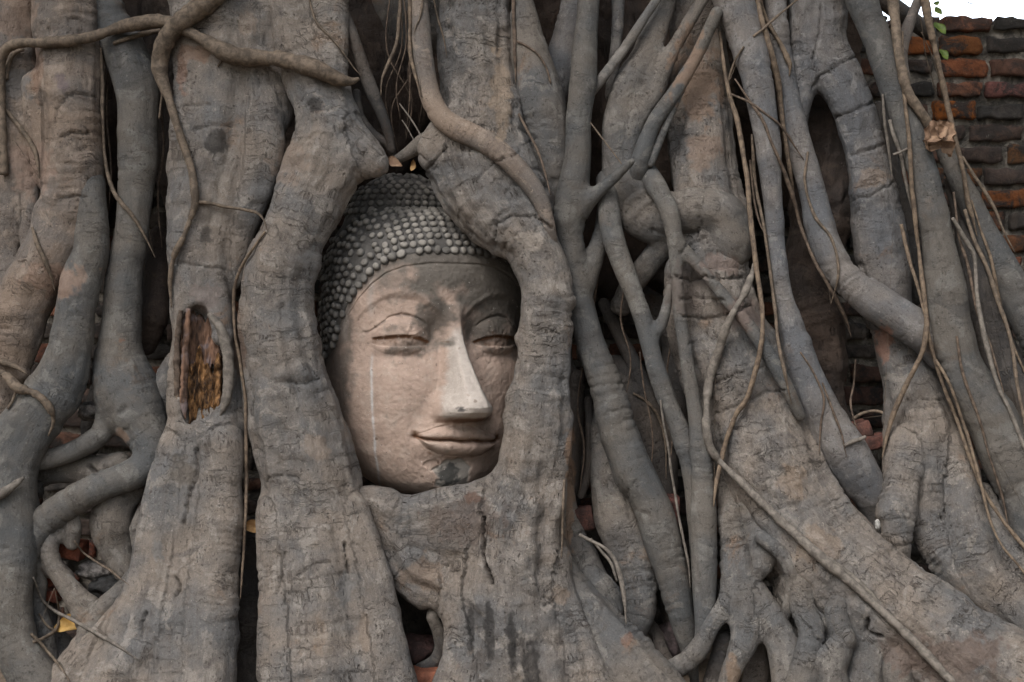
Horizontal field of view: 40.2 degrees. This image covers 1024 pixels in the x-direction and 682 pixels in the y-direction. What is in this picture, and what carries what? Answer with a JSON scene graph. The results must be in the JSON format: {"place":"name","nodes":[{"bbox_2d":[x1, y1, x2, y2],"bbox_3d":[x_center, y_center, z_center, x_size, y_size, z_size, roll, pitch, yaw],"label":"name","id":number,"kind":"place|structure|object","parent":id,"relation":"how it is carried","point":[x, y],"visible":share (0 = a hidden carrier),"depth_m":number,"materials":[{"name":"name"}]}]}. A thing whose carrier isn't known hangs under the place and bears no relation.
{"place":"outdoors","nodes":[
{"label":"outdoors","id":0,"kind":"place"},
{"bbox_2d":[0,632,770,681],"bbox_3d":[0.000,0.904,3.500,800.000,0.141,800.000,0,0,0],"label":"ground","id":1,"kind":"structure","parent":0,"point":[702,666],"depth_m":3.69,"materials":[{"name":"soil"}]},
{"bbox_2d":[406,633,433,664],"bbox_3d":[-0.240,0.793,3.597,0.122,0.087,0.095,0,0,0],"label":"rubble stone","id":2,"kind":"object","parent":1,"relation":"on","point":[421,647],"visible":0.44,"depth_m":3.56,"materials":[{"name":"stone"}]},
{"bbox_2d":[413,665,437,681],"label":"loose brick","id":3,"kind":"object","parent":1,"relation":"on","point":[425,674],"visible":0.34,"depth_m":3.46,"materials":[{"name":"red brick"}]},
{"bbox_2d":[0,0,1023,681],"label":"strangler fig tree","id":4,"kind":"object","parent":1,"relation":"on","point":[348,576],"visible":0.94,"depth_m":3.49,"materials":[{"name":"grey plant"}]},
{"bbox_2d":[0,476,24,499],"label":"root stub","id":5,"kind":"object","parent":4,"relation":"attached to","point":[6,490],"visible":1,"depth_m":3.45,"materials":[{"name":"grey plant"}]},
{"bbox_2d":[5,107,39,178],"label":"hanging vine","id":6,"kind":"object","parent":4,"relation":"hanging from","point":[19,126],"visible":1,"depth_m":3.59,"materials":[{"name":"brown plant"}]},
{"bbox_2d":[0,358,54,435],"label":"climbing stem","id":7,"kind":"object","parent":4,"relation":"attached to","point":[15,385],"visible":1,"depth_m":3.49,"materials":[{"name":"brown plant"}]},
{"bbox_2d":[37,480,43,498],"bbox_3d":[-1.243,0.384,3.615,0.076,0.062,0.071,0,0,18],"label":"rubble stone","id":8,"kind":"object","parent":4,"relation":"on","point":[40,488],"visible":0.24,"depth_m":3.60,"materials":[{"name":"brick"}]},
{"bbox_2d":[31,227,54,290],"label":"hanging vine","id":9,"kind":"object","parent":4,"relation":"hanging from","point":[41,253],"visible":1,"depth_m":3.53,"materials":[{"name":"brown plant"}]},
{"bbox_2d":[32,588,60,642],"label":"dead twig","id":10,"kind":"object","parent":4,"relation":"on","point":[52,632],"visible":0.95,"depth_m":3.51,"materials":[{"name":"wood"}]},
{"bbox_2d":[30,633,69,681],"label":"dead twig","id":11,"kind":"object","parent":4,"relation":"on","point":[44,647],"visible":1,"depth_m":3.44,"materials":[{"name":"wood"}]},
{"bbox_2d":[47,578,53,586],"bbox_3d":[-1.196,0.598,3.588,0.065,0.055,0.072,0,0,0],"label":"loose brick","id":12,"kind":"object","parent":4,"relation":"on","point":[50,583],"visible":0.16,"depth_m":3.56,"materials":[{"name":"red brick"}]},
{"bbox_2d":[46,586,61,602],"bbox_3d":[-1.191,0.647,3.592,0.069,0.041,0.073,0,0,0],"label":"loose brick","id":13,"kind":"object","parent":4,"relation":"on","point":[50,590],"visible":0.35,"depth_m":3.56,"materials":[{"name":"red brick"}]},
{"bbox_2d":[54,613,76,631],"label":"fallen leaf","id":14,"kind":"object","parent":4,"relation":"on","point":[66,624],"visible":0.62,"depth_m":3.54,"materials":[{"name":"yellow plant"}]},
{"bbox_2d":[32,576,137,659],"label":"dead twig","id":15,"kind":"object","parent":4,"relation":"on","point":[90,629],"visible":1,"depth_m":3.44,"materials":[{"name":"grey wood"}]},
{"bbox_2d":[78,401,94,420],"bbox_3d":[-1.093,0.182,3.640,0.071,0.053,0.067,0,0,-26],"label":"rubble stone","id":16,"kind":"object","parent":4,"relation":"on","point":[86,411],"visible":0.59,"depth_m":3.61,"materials":[{"name":"grey stone"}]},
{"bbox_2d":[74,541,128,584],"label":"dead twig","id":17,"kind":"object","parent":4,"relation":"on","point":[95,561],"visible":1,"depth_m":3.51,"materials":[{"name":"wood"}]},
{"bbox_2d":[87,575,116,594],"bbox_3d":[-1.031,0.630,3.600,0.119,0.057,0.078,0,0,0],"label":"rubble stone","id":18,"kind":"object","parent":4,"relation":"on","point":[102,585],"visible":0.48,"depth_m":3.58,"materials":[{"name":"stone"}]},
{"bbox_2d":[74,560,111,580],"bbox_3d":[-1.077,0.595,3.620,0.106,0.062,0.080,0,0,0],"label":"rubble stone","id":19,"kind":"object","parent":18,"relation":"on","point":[90,570],"visible":0.77,"depth_m":3.59,"materials":[{"name":"grey stone"}]},
{"bbox_2d":[66,555,91,571],"bbox_3d":[-1.122,0.575,3.634,0.061,0.049,0.071,0,0,0],"label":"rubble stone","id":20,"kind":"object","parent":19,"relation":"on","point":[72,565],"visible":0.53,"depth_m":3.60,"materials":[{"name":"stone"}]},
{"bbox_2d":[59,539,88,561],"bbox_3d":[-1.131,0.535,3.605,0.075,0.059,0.086,0,0,0],"label":"loose brick","id":21,"kind":"object","parent":20,"relation":"on","point":[77,555],"visible":0.67,"depth_m":3.57,"materials":[{"name":"red brick"}]},
{"bbox_2d":[106,71,111,214],"bbox_3d":[-1.058,-0.518,3.674,0.011,0.421,0.018,0,0,-43],"label":"fine rootlet","id":22,"kind":"object","parent":4,"relation":"attached to","point":[107,113],"visible":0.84,"depth_m":3.67,"materials":[{"name":"brown plant"}]},
{"bbox_2d":[100,48,154,256],"bbox_3d":[-0.993,-0.485,3.593,0.150,0.544,0.037,0,0,11],"label":"hanging vine","id":23,"kind":"object","parent":4,"relation":"hanging from","point":[122,204],"visible":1,"depth_m":3.60,"materials":[{"name":"brown plant"}]},
{"bbox_2d":[157,96,164,244],"bbox_3d":[-0.917,-0.442,3.656,0.020,0.398,0.012,0,0,0],"label":"fine rootlet","id":24,"kind":"object","parent":4,"relation":"attached to","point":[161,164],"visible":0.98,"depth_m":3.65,"materials":[{"name":"brown plant"}]},
{"bbox_2d":[0,13,359,174],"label":"climbing stem","id":25,"kind":"object","parent":4,"relation":"attached to","point":[221,51],"visible":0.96,"depth_m":3.54,"materials":[{"name":"brown plant"}]},
{"bbox_2d":[151,0,266,306],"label":"climbing stem","id":26,"kind":"object","parent":4,"relation":"attached to","point":[190,13],"visible":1,"depth_m":3.50,"materials":[{"name":"brown plant"}]},
{"bbox_2d":[232,231,265,598],"bbox_3d":[-0.652,0.178,3.480,0.070,0.902,0.119,0,0,-21],"label":"hanging vine","id":27,"kind":"object","parent":4,"relation":"hanging from","point":[246,480],"visible":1,"depth_m":3.48,"materials":[{"name":"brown plant"}]},
{"bbox_2d":[246,519,255,532],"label":"fallen leaf","id":28,"kind":"object","parent":4,"relation":"on","point":[250,526],"visible":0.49,"depth_m":3.48,"materials":[{"name":"plant"}]},
{"bbox_2d":[309,0,360,75],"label":"hanging rootlet","id":29,"kind":"object","parent":4,"relation":"hanging from","point":[325,31],"visible":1,"depth_m":3.54,"materials":[{"name":"brown plant"}]},
{"bbox_2d":[381,0,401,92],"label":"hanging rootlet","id":30,"kind":"object","parent":4,"relation":"hanging from","point":[394,49],"visible":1,"depth_m":3.62,"materials":[{"name":"grey plant"}]},
{"bbox_2d":[385,18,402,116],"bbox_3d":[-0.314,-0.841,3.675,0.050,0.554,0.038,0,0,44],"label":"hanging rootlet","id":31,"kind":"object","parent":4,"relation":"hanging from","point":[395,65],"visible":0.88,"depth_m":3.68,"materials":[{"name":"brown plant"}]},
{"bbox_2d":[388,156,401,166],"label":"fallen leaf","id":32,"kind":"object","parent":4,"relation":"on","point":[394,161],"visible":0.96,"depth_m":3.60,"materials":[{"name":"brown plant"}]},
{"bbox_2d":[385,0,412,137],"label":"hanging rootlet","id":33,"kind":"object","parent":4,"relation":"hanging from","point":[395,70],"visible":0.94,"depth_m":3.66,"materials":[{"name":"brown plant"}]},
{"bbox_2d":[396,0,406,115],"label":"hanging rootlet","id":34,"kind":"object","parent":4,"relation":"hanging from","point":[403,54],"visible":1,"depth_m":3.61,"materials":[{"name":"brown plant"}]},
{"bbox_2d":[391,27,412,148],"bbox_3d":[-0.277,-0.804,3.648,0.087,0.614,0.037,0,0,21],"label":"hanging rootlet","id":35,"kind":"object","parent":4,"relation":"hanging from","point":[403,86],"visible":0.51,"depth_m":3.66,"materials":[{"name":"brown plant"}]},
{"bbox_2d":[405,60,410,135],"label":"hanging rootlet","id":36,"kind":"object","parent":4,"relation":"hanging from","point":[409,82],"visible":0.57,"depth_m":3.63,"materials":[{"name":"brown plant"}]},
{"bbox_2d":[402,120,413,138],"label":"hanging rootlet","id":37,"kind":"object","parent":4,"relation":"hanging from","point":[408,130],"visible":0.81,"depth_m":3.62,"materials":[{"name":"grey plant"}]},
{"bbox_2d":[406,8,412,101],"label":"hanging rootlet","id":38,"kind":"object","parent":4,"relation":"hanging from","point":[408,75],"visible":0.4,"depth_m":3.65,"materials":[{"name":"brown plant"}]},
{"bbox_2d":[399,103,420,133],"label":"hanging rootlet","id":39,"kind":"object","parent":4,"relation":"hanging from","point":[410,118],"visible":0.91,"depth_m":3.61,"materials":[{"name":"grey plant"}]},
{"bbox_2d":[410,159,415,170],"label":"fallen leaf","id":40,"kind":"object","parent":4,"relation":"on","point":[413,166],"visible":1,"depth_m":3.61,"materials":[{"name":"yellow plant"}]},
{"bbox_2d":[406,7,421,121],"bbox_3d":[-0.252,-0.843,3.686,0.037,0.555,0.047,0,0,43],"label":"hanging rootlet","id":41,"kind":"object","parent":4,"relation":"hanging from","point":[407,50],"visible":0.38,"depth_m":3.68,"materials":[{"name":"brown plant"}]},
{"bbox_2d":[408,0,421,96],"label":"hanging rootlet","id":42,"kind":"object","parent":4,"relation":"hanging from","point":[410,39],"visible":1,"depth_m":3.51,"materials":[{"name":"brown plant"}]},
{"bbox_2d":[414,0,423,32],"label":"hanging rootlet","id":43,"kind":"object","parent":4,"relation":"hanging from","point":[421,8],"visible":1,"depth_m":3.51,"materials":[{"name":"brown plant"}]},
{"bbox_2d":[318,173,520,494],"bbox_3d":[-0.235,-0.023,3.803,0.565,0.882,0.561,0,0,21],"label":"statue head","id":44,"kind":"object","parent":4,"relation":"attached to","point":[419,310],"visible":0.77,"depth_m":3.58},
{"bbox_2d":[433,0,446,55],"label":"hanging rootlet","id":45,"kind":"object","parent":4,"relation":"hanging from","point":[438,20],"visible":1,"depth_m":3.57,"materials":[{"name":"brown plant"}]},
{"bbox_2d":[512,0,516,83],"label":"hanging vine","id":46,"kind":"object","parent":4,"relation":"hanging from","point":[514,33],"visible":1,"depth_m":3.55,"materials":[{"name":"brown plant"}]},
{"bbox_2d":[516,40,551,83],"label":"hanging vine","id":47,"kind":"object","parent":4,"relation":"hanging from","point":[533,50],"visible":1,"depth_m":3.54,"materials":[{"name":"grey plant"}]},
{"bbox_2d":[518,113,550,194],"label":"hanging vine","id":48,"kind":"object","parent":4,"relation":"hanging from","point":[533,142],"visible":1,"depth_m":3.49,"materials":[{"name":"grey plant"}]},
{"bbox_2d":[561,479,565,558],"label":"hanging vine","id":49,"kind":"object","parent":4,"relation":"hanging from","point":[563,508],"visible":1,"depth_m":3.44,"materials":[{"name":"brown plant"}]},
{"bbox_2d":[577,368,584,495],"bbox_3d":[0.178,0.234,3.611,0.018,0.329,0.020,0,0,-20],"label":"fine rootlet","id":50,"kind":"object","parent":4,"relation":"attached to","point":[582,435],"visible":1,"depth_m":3.61,"materials":[{"name":"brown plant"}]},
{"bbox_2d":[575,505,595,529],"bbox_3d":[0.184,0.458,3.620,0.066,0.070,0.081,0,0,0],"label":"loose brick","id":51,"kind":"object","parent":4,"relation":"on","point":[584,514],"visible":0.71,"depth_m":3.58,"materials":[{"name":"red brick"}]},
{"bbox_2d":[594,277,600,326],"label":"fine rootlet","id":52,"kind":"object","parent":4,"relation":"attached to","point":[595,291],"visible":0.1,"depth_m":3.63,"materials":[{"name":"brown plant"}]},
{"bbox_2d":[578,533,626,623],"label":"hanging vine","id":53,"kind":"object","parent":4,"relation":"hanging from","point":[617,567],"visible":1,"depth_m":3.44,"materials":[{"name":"grey plant"}]},
{"bbox_2d":[590,123,621,163],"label":"hanging vine","id":54,"kind":"object","parent":4,"relation":"hanging from","point":[605,142],"visible":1,"depth_m":3.48,"materials":[{"name":"grey plant"}]},
{"bbox_2d":[620,293,630,391],"bbox_3d":[0.295,-0.003,3.626,0.031,0.310,0.017,0,0,-8],"label":"fine rootlet","id":55,"kind":"object","parent":4,"relation":"attached to","point":[621,304],"visible":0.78,"depth_m":3.63,"materials":[{"name":"brown plant"}]},
{"bbox_2d":[639,352,653,461],"bbox_3d":[0.347,0.193,3.614,0.038,0.330,0.011,0,0,33],"label":"fine rootlet","id":56,"kind":"object","parent":4,"relation":"attached to","point":[647,407],"visible":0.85,"depth_m":3.61,"materials":[{"name":"grey plant"}]},
{"bbox_2d":[633,393,666,479],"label":"hanging vine","id":57,"kind":"object","parent":4,"relation":"hanging from","point":[655,412],"visible":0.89,"depth_m":3.69,"materials":[{"name":"grey plant"}]},
{"bbox_2d":[666,346,672,454],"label":"fine rootlet","id":58,"kind":"object","parent":4,"relation":"attached to","point":[667,372],"visible":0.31,"depth_m":3.60,"materials":[{"name":"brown plant"}]},
{"bbox_2d":[659,621,680,656],"bbox_3d":[0.409,0.771,3.623,0.082,0.110,0.085,0,0,0],"label":"rubble stone","id":59,"kind":"object","parent":4,"relation":"on","point":[670,638],"visible":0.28,"depth_m":3.58,"materials":[{"name":"stone"}]},
{"bbox_2d":[667,493,679,527],"bbox_3d":[0.411,0.444,3.639,0.050,0.091,0.065,0,0,0],"label":"loose brick","id":60,"kind":"object","parent":4,"relation":"on","point":[671,498],"visible":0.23,"depth_m":3.61,"materials":[{"name":"red brick"}]},
{"bbox_2d":[660,400,690,587],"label":"hanging vine","id":61,"kind":"object","parent":4,"relation":"hanging from","point":[676,500],"visible":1,"depth_m":3.50,"materials":[{"name":"grey plant"}]},
{"bbox_2d":[728,46,743,81],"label":"hanging vine","id":62,"kind":"object","parent":4,"relation":"hanging from","point":[733,64],"visible":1,"depth_m":3.52,"materials":[{"name":"brown plant"}]},
{"bbox_2d":[713,31,764,505],"bbox_3d":[0.570,-0.191,3.488,0.125,1.195,0.127,0,0,14],"label":"hanging vine","id":63,"kind":"object","parent":4,"relation":"hanging from","point":[741,406],"visible":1,"depth_m":3.46,"materials":[{"name":"brown plant"}]},
{"bbox_2d":[749,160,769,236],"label":"hanging vine","id":64,"kind":"object","parent":4,"relation":"hanging from","point":[753,192],"visible":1,"depth_m":3.53,"materials":[{"name":"brown plant"}]},
{"bbox_2d":[731,93,803,159],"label":"hanging vine","id":65,"kind":"object","parent":4,"relation":"hanging from","point":[767,115],"visible":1,"depth_m":3.50,"materials":[{"name":"brown plant"}]},
{"bbox_2d":[751,134,791,403],"bbox_3d":[0.640,-0.182,3.480,0.032,0.673,0.133,0,0,-35],"label":"hanging vine","id":66,"kind":"object","parent":4,"relation":"hanging from","point":[775,307],"visible":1,"depth_m":3.49,"materials":[{"name":"brown plant"}]},
{"bbox_2d":[752,0,797,36],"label":"hanging vine","id":67,"kind":"object","parent":4,"relation":"hanging from","point":[771,21],"visible":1,"depth_m":3.53,"materials":[{"name":"brown plant"}]},
{"bbox_2d":[756,0,794,193],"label":"hanging vine","id":68,"kind":"object","parent":4,"relation":"hanging from","point":[776,75],"visible":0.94,"depth_m":3.54,"materials":[{"name":"brown plant"}]},
{"bbox_2d":[761,0,791,75],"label":"hanging vine","id":69,"kind":"object","parent":4,"relation":"hanging from","point":[786,56],"visible":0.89,"depth_m":3.57,"materials":[{"name":"brown plant"}]},
{"bbox_2d":[734,78,851,336],"bbox_3d":[0.718,-0.336,3.522,0.312,0.652,0.064,0,0,-9],"label":"hanging vine","id":70,"kind":"object","parent":4,"relation":"hanging from","point":[795,208],"visible":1,"depth_m":3.52,"materials":[{"name":"brown plant"}]},
{"bbox_2d":[800,352,824,452],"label":"hanging vine","id":71,"kind":"object","parent":4,"relation":"hanging from","point":[822,393],"visible":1,"depth_m":3.46,"materials":[{"name":"grey plant"}]},
{"bbox_2d":[803,152,839,302],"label":"hanging vine","id":72,"kind":"object","parent":4,"relation":"hanging from","point":[817,220],"visible":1,"depth_m":3.50,"materials":[{"name":"brown plant"}]},
{"bbox_2d":[702,263,955,681],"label":"hanging vine","id":73,"kind":"object","parent":4,"relation":"hanging from","point":[825,561],"visible":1,"depth_m":3.38,"materials":[{"name":"brown plant"}]},
{"bbox_2d":[822,382,846,456],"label":"hanging vine","id":74,"kind":"object","parent":4,"relation":"hanging from","point":[833,412],"visible":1,"depth_m":3.46,"materials":[{"name":"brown plant"}]},
{"bbox_2d":[849,359,857,429],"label":"hanging vine","id":75,"kind":"object","parent":4,"relation":"hanging from","point":[851,395],"visible":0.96,"depth_m":3.63,"materials":[{"name":"brown plant"}]},
{"bbox_2d":[844,435,865,446],"bbox_3d":[0.848,0.247,3.459,0.059,0.029,0.011,0,0,-11],"label":"root stub","id":76,"kind":"object","parent":4,"relation":"attached to","point":[851,441],"visible":1,"depth_m":3.46,"materials":[{"name":"grey plant"}]},
{"bbox_2d":[830,557,889,628],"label":"hanging vine","id":77,"kind":"object","parent":4,"relation":"hanging from","point":[862,584],"visible":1,"depth_m":3.31,"materials":[{"name":"brown plant"}]},
{"bbox_2d":[851,418,873,435],"bbox_3d":[0.887,0.234,3.644,0.094,0.061,0.089,0,0,0],"label":"loose brick","id":78,"kind":"object","parent":4,"relation":"on","point":[864,427],"visible":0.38,"depth_m":3.60,"materials":[{"name":"red brick"}]},
{"bbox_2d":[852,409,882,418],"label":"hanging vine","id":79,"kind":"object","parent":4,"relation":"hanging from","point":[866,412],"visible":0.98,"depth_m":3.60,"materials":[{"name":"brown plant"}]},
{"bbox_2d":[865,432,882,450],"bbox_3d":[0.929,0.259,3.613,0.081,0.048,0.082,0,0,0],"label":"loose brick","id":80,"kind":"object","parent":4,"relation":"on","point":[875,442],"visible":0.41,"depth_m":3.58,"materials":[{"name":"red brick"}]},
{"bbox_2d":[875,519,880,529],"bbox_3d":[0.904,0.453,3.459,0.015,0.029,0.016,0,0,-19],"label":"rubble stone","id":81,"kind":"object","parent":4,"relation":"on","point":[877,524],"visible":1,"depth_m":3.45,"materials":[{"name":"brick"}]},
{"bbox_2d":[881,94,892,179],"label":"hanging vine","id":82,"kind":"object","parent":4,"relation":"hanging from","point":[886,130],"visible":1,"depth_m":3.52,"materials":[{"name":"grey plant"}]},
{"bbox_2d":[888,119,911,209],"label":"hanging vine","id":83,"kind":"object","parent":4,"relation":"hanging from","point":[896,142],"visible":0.98,"depth_m":3.50,"materials":[{"name":"brown plant"}]},
{"bbox_2d":[881,31,929,458],"bbox_3d":[0.982,-0.240,3.490,0.115,1.069,0.049,0,0,28],"label":"hanging vine","id":84,"kind":"object","parent":4,"relation":"hanging from","point":[922,293],"visible":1,"depth_m":3.48,"materials":[{"name":"brown plant"}]},
{"bbox_2d":[887,0,931,127],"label":"climbing stem","id":85,"kind":"object","parent":4,"relation":"attached to","point":[916,106],"visible":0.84,"depth_m":3.47,"materials":[{"name":"brown plant"}]},
{"bbox_2d":[920,17,937,101],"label":"hanging vine","id":86,"kind":"object","parent":4,"relation":"hanging from","point":[926,58],"visible":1,"depth_m":3.90,"materials":[{"name":"brown plant"}]},
{"bbox_2d":[921,32,942,101],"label":"hanging vine","id":87,"kind":"object","parent":4,"relation":"hanging from","point":[933,62],"visible":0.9,"depth_m":3.87,"materials":[{"name":"brown plant"}]},
{"bbox_2d":[934,7,941,14],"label":"green leaf","id":88,"kind":"object","parent":4,"relation":"attached to","point":[938,10],"visible":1,"depth_m":3.68,"materials":[{"name":"green plant"}]},
{"bbox_2d":[922,119,955,156],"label":"dead leaf clump","id":89,"kind":"object","parent":4,"relation":"on","point":[939,134],"visible":1,"depth_m":3.46,"materials":[{"name":"brown plant"}]},
{"bbox_2d":[933,22,945,33],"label":"green leaf","id":90,"kind":"object","parent":4,"relation":"attached to","point":[940,27],"visible":0.99,"depth_m":3.68,"materials":[{"name":"green plant"}]},
{"bbox_2d":[939,49,948,59],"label":"green leaf","id":91,"kind":"object","parent":4,"relation":"attached to","point":[945,54],"visible":0.99,"depth_m":3.68,"materials":[{"name":"green plant"}]},
{"bbox_2d":[920,0,977,235],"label":"hanging vine","id":92,"kind":"object","parent":4,"relation":"hanging from","point":[926,11],"visible":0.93,"depth_m":3.60,"materials":[{"name":"brown plant"}]},
{"bbox_2d":[928,331,1023,573],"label":"hanging vine","id":93,"kind":"object","parent":4,"relation":"hanging from","point":[971,455],"visible":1,"depth_m":3.45,"materials":[{"name":"brown plant"}]},
{"bbox_2d":[952,192,1003,391],"bbox_3d":[1.156,-0.118,3.479,0.132,0.514,0.017,0,0,39],"label":"hanging vine","id":94,"kind":"object","parent":4,"relation":"hanging from","point":[969,272],"visible":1,"depth_m":3.49,"materials":[{"name":"brown plant"}]},
{"bbox_2d":[955,336,1007,522],"bbox_3d":[1.156,0.224,3.439,0.132,0.474,0.016,0,0,0],"label":"hanging vine","id":95,"kind":"object","parent":4,"relation":"hanging from","point":[975,408],"visible":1,"depth_m":3.44,"materials":[{"name":"brown plant"}]},
{"bbox_2d":[951,217,1023,449],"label":"hanging vine","id":96,"kind":"object","parent":4,"relation":"hanging from","point":[984,335],"visible":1,"depth_m":3.45,"materials":[{"name":"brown plant"}]},
{"bbox_2d":[963,156,1014,251],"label":"hanging vine","id":97,"kind":"object","parent":4,"relation":"hanging from","point":[984,191],"visible":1,"depth_m":3.58,"materials":[{"name":"brown plant"}]},
{"bbox_2d":[963,209,1023,432],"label":"hanging vine","id":98,"kind":"object","parent":4,"relation":"hanging from","point":[991,282],"visible":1,"depth_m":3.47,"materials":[{"name":"brown plant"}]},
{"bbox_2d":[971,200,1023,371],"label":"hanging vine","id":99,"kind":"object","parent":4,"relation":"hanging from","point":[993,270],"visible":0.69,"depth_m":3.56,"materials":[{"name":"brown plant"}]},
{"bbox_2d":[31,15,1023,637],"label":"brick wall","id":100,"kind":"structure","parent":1,"relation":"on","point":[983,69],"depth_m":4.14,"materials":[{"name":"brown brick"}]},
{"bbox_2d":[883,0,1023,20],"label":"sky","id":101,"kind":"structure","parent":0,"point":[991,9],"materials":[{"name":"white"}]}
]}

